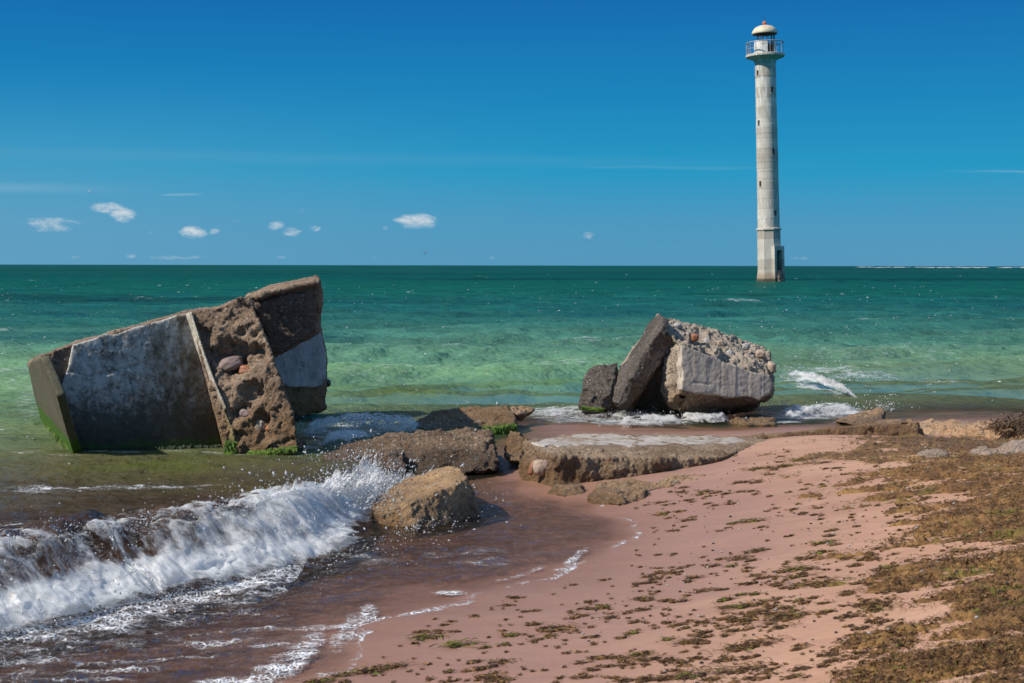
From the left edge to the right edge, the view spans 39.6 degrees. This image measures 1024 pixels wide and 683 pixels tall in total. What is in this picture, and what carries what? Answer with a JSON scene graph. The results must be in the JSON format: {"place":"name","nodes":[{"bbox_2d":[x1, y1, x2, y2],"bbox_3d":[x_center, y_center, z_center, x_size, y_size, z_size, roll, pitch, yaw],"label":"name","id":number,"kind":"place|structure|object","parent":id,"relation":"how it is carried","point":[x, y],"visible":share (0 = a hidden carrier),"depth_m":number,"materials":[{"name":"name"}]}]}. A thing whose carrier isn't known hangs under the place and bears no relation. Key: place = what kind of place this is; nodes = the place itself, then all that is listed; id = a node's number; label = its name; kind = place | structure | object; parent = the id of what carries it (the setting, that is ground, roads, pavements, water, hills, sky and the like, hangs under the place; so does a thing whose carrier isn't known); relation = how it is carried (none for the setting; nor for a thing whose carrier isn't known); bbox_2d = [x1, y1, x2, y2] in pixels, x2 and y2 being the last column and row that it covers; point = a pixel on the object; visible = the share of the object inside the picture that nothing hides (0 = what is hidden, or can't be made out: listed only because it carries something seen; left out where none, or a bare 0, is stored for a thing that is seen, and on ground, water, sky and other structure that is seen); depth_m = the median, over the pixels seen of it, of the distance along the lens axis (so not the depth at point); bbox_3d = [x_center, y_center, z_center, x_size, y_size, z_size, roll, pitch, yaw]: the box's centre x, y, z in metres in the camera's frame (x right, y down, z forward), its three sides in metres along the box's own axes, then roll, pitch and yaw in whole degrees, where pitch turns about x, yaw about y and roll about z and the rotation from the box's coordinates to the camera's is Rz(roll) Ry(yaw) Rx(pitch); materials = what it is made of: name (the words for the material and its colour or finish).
{"place":"outdoors","nodes":[
{"label":"outdoors","id":0,"kind":"place"},
{"bbox_2d":[0,264,1023,682],"bbox_3d":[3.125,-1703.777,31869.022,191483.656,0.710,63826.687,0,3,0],"label":"sea","id":1,"kind":"structure","parent":0,"point":[392,330],"depth_m":27.90,"materials":[{"name":"liquid"}]},
{"bbox_2d":[0,455,410,629],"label":"breaking wave foam","id":2,"kind":"object","parent":1,"relation":"on","point":[59,591],"visible":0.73,"depth_m":7.16,"materials":[{"name":"white liquid"}]},
{"bbox_2d":[386,450,406,471],"bbox_3d":[-0.858,0.865,10.531,0.158,0.147,0.449,0,3,-4],"label":"rock chunk","id":3,"kind":"object","parent":1,"relation":"on","point":[398,456],"visible":0.88,"depth_m":10.39,"materials":[{"name":"grey stone"}]},
{"bbox_2d":[371,466,480,537],"bbox_3d":[-0.536,1.111,9.090,0.683,0.597,1.351,0,3,0],"label":"foreground rock","id":4,"kind":"object","parent":1,"relation":"in","point":[457,502],"visible":0.53,"depth_m":8.64,"materials":[{"name":"beige stone"}]},
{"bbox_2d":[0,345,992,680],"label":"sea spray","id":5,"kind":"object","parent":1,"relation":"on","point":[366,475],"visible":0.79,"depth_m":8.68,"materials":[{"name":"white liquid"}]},
{"bbox_2d":[2,284,1013,449],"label":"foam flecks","id":6,"kind":"object","parent":1,"relation":"on","point":[557,344],"visible":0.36,"depth_m":37.75,"materials":[{"name":"white liquid"}]},
{"bbox_2d":[510,406,534,420],"bbox_3d":[0.124,0.707,14.182,0.221,0.161,0.674,1,3,13],"label":"flat stone","id":7,"kind":"object","parent":1,"relation":"on","point":[519,412],"visible":0.89,"depth_m":13.99,"materials":[{"name":"beige stone"}]},
{"bbox_2d":[307,370,856,441],"bbox_3d":[2.039,0.636,15.633,3.921,0.143,10.306,2,4,38],"label":"surf foam","id":8,"kind":"object","parent":1,"relation":"on","point":[349,433],"visible":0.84,"depth_m":14.08,"materials":[{"name":"white liquid"}]},
{"bbox_2d":[578,363,617,413],"bbox_3d":[0.903,0.504,14.825,0.390,0.542,0.922,1,3,10],"label":"slab fragment","id":9,"kind":"object","parent":1,"relation":"on","point":[599,383],"visible":0.88,"depth_m":14.58,"materials":[{"name":"grey concrete"}]},
{"bbox_2d":[746,20,784,281],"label":"lighthouse","id":10,"kind":"object","parent":1,"relation":"in","point":[764,56],"visible":0.98,"depth_m":138.31,"materials":[{"name":"concrete"}]},
{"bbox_2d":[874,267,1023,267],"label":"breakers","id":11,"kind":"object","parent":1,"relation":"in","point":[947,267],"visible":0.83,"depth_m":1423.46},
{"bbox_2d":[0,398,1023,682],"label":"beach","id":12,"kind":"structure","parent":0,"point":[606,554],"depth_m":6.79,"materials":[{"name":"sand"}]},
{"bbox_2d":[27,275,330,454],"bbox_3d":[-3.148,0.421,13.250,2.945,2.089,4.415,0,3,-8],"label":"concrete wreck","id":13,"kind":"object","parent":12,"relation":"on","point":[229,377],"visible":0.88,"depth_m":11.86,"materials":[{"name":"grey concrete"}]},
{"bbox_2d":[322,426,499,476],"bbox_3d":[-0.788,0.869,11.031,1.400,0.422,1.242,0,3,0],"label":"rock","id":14,"kind":"object","parent":12,"relation":"on","point":[467,446],"depth_m":10.73,"materials":[{"name":"brown stone"}]},
{"bbox_2d":[415,406,517,438],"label":"concrete slab","id":15,"kind":"structure","parent":12,"relation":"on","point":[499,421],"depth_m":13.35,"materials":[{"name":"brown concrete"}]},
{"bbox_2d":[504,431,528,462],"bbox_3d":[0.046,0.838,11.173,0.220,0.277,0.710,0,3,0],"label":"upright rock","id":16,"kind":"object","parent":12,"relation":"on","point":[514,451],"visible":0.73,"depth_m":10.98,"materials":[{"name":"beige stone"}]},
{"bbox_2d":[548,483,584,496],"bbox_3d":[0.369,1.061,9.690,0.289,0.203,0.343,0,3,0],"label":"flat crust","id":17,"kind":"object","parent":12,"relation":"on","point":[570,489],"visible":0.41,"depth_m":9.59},
{"bbox_2d":[587,478,657,505],"bbox_3d":[0.758,1.042,9.486,0.480,0.197,0.814,1,3,15],"label":"rubble patch","id":18,"kind":"object","parent":12,"relation":"on","point":[619,492],"visible":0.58,"depth_m":9.29,"materials":[{"name":"beige stone"}]},
{"bbox_2d":[519,432,766,486],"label":"floor slab","id":19,"kind":"structure","parent":12,"relation":"on","point":[564,459],"depth_m":10.20,"materials":[{"name":"beige concrete"}]},
{"bbox_2d":[291,455,1023,682],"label":"seaweed strands","id":20,"kind":"object","parent":12,"relation":"on","point":[677,674],"visible":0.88,"depth_m":5.52},
{"bbox_2d":[303,456,1023,682],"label":"seaweed scraps","id":21,"kind":"object","parent":12,"relation":"on","point":[645,680],"visible":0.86,"depth_m":5.52,"materials":[{"name":"brown plant"}]},
{"bbox_2d":[654,474,712,488],"bbox_3d":[1.182,1.000,9.684,0.751,0.183,0.284,-3,4,-41],"label":"rubble strip","id":22,"kind":"object","parent":12,"relation":"on","point":[670,481],"visible":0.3,"depth_m":9.59,"materials":[{"name":"beige stone"}]},
{"bbox_2d":[612,313,775,420],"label":"concrete block","id":23,"kind":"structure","parent":12,"relation":"on","point":[667,366],"depth_m":14.47,"materials":[{"name":"grey concrete"}]},
{"bbox_2d":[725,414,776,427],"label":"sunken slab","id":24,"kind":"structure","parent":12,"relation":"on","point":[754,420],"depth_m":14.16,"materials":[{"name":"beige stone"}]},
{"bbox_2d":[741,421,921,438],"bbox_3d":[2.756,0.786,11.642,1.898,0.275,0.514,-1,3,-23],"label":"floor ledge","id":25,"kind":"object","parent":12,"relation":"on","point":[897,428],"visible":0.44,"depth_m":11.58,"materials":[{"name":"brown stone"}]},
{"bbox_2d":[690,433,1023,682],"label":"seaweed blades","id":26,"kind":"object","parent":12,"relation":"on","point":[948,663],"visible":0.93,"depth_m":5.25,"materials":[{"name":"brown plant"}]},
{"bbox_2d":[835,407,885,424],"bbox_3d":[3.551,0.790,14.495,0.498,0.213,1.269,1,3,15],"label":"tan rock","id":27,"kind":"object","parent":12,"relation":"on","point":[870,416],"visible":0.85,"depth_m":14.24,"materials":[{"name":"beige stone"}]},
{"bbox_2d":[727,432,1023,682],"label":"seaweed carpet","id":28,"kind":"object","parent":12,"relation":"on","point":[950,488],"visible":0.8,"depth_m":6.68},
{"bbox_2d":[917,448,949,457],"bbox_3d":[2.858,0.831,9.628,0.258,0.184,0.480,1,3,22],"label":"pale lump","id":29,"kind":"object","parent":12,"relation":"on","point":[933,452],"visible":0.28,"depth_m":9.63,"materials":[{"name":"stone"}]},
{"bbox_2d":[907,418,1023,438],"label":"rubble ledge","id":30,"kind":"object","parent":12,"relation":"on","point":[951,427],"visible":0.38,"depth_m":11.87,"materials":[{"name":"beige stone"}]},
{"bbox_2d":[974,409,1023,434],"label":"dry seaweed","id":31,"kind":"object","parent":30,"relation":"on","point":[1006,425],"visible":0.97,"depth_m":11.15,"materials":[{"name":"brown plant"}]},
{"bbox_2d":[967,446,1008,454],"bbox_3d":[3.220,0.802,9.518,0.300,0.192,0.563,2,4,30],"label":"pale slab","id":32,"kind":"object","parent":12,"relation":"on","point":[983,450],"depth_m":9.46,"materials":[{"name":"stone"}]},
{"bbox_2d":[998,438,1023,453],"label":"pale rock","id":33,"kind":"object","parent":12,"relation":"on","point":[1013,446],"visible":0.38,"depth_m":9.50,"materials":[{"name":"stone"}]},
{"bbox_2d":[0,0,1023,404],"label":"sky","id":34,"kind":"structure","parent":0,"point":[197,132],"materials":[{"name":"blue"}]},
{"bbox_2d":[581,437,1010,682],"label":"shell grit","id":35,"kind":"object","parent":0,"point":[775,609],"visible":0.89,"depth_m":6.41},
{"bbox_2d":[874,419,901,423],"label":"slab","id":36,"kind":"structure","parent":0,"point":[885,420],"depth_m":13.39,"materials":[{"name":"beige stone"}]}
]}

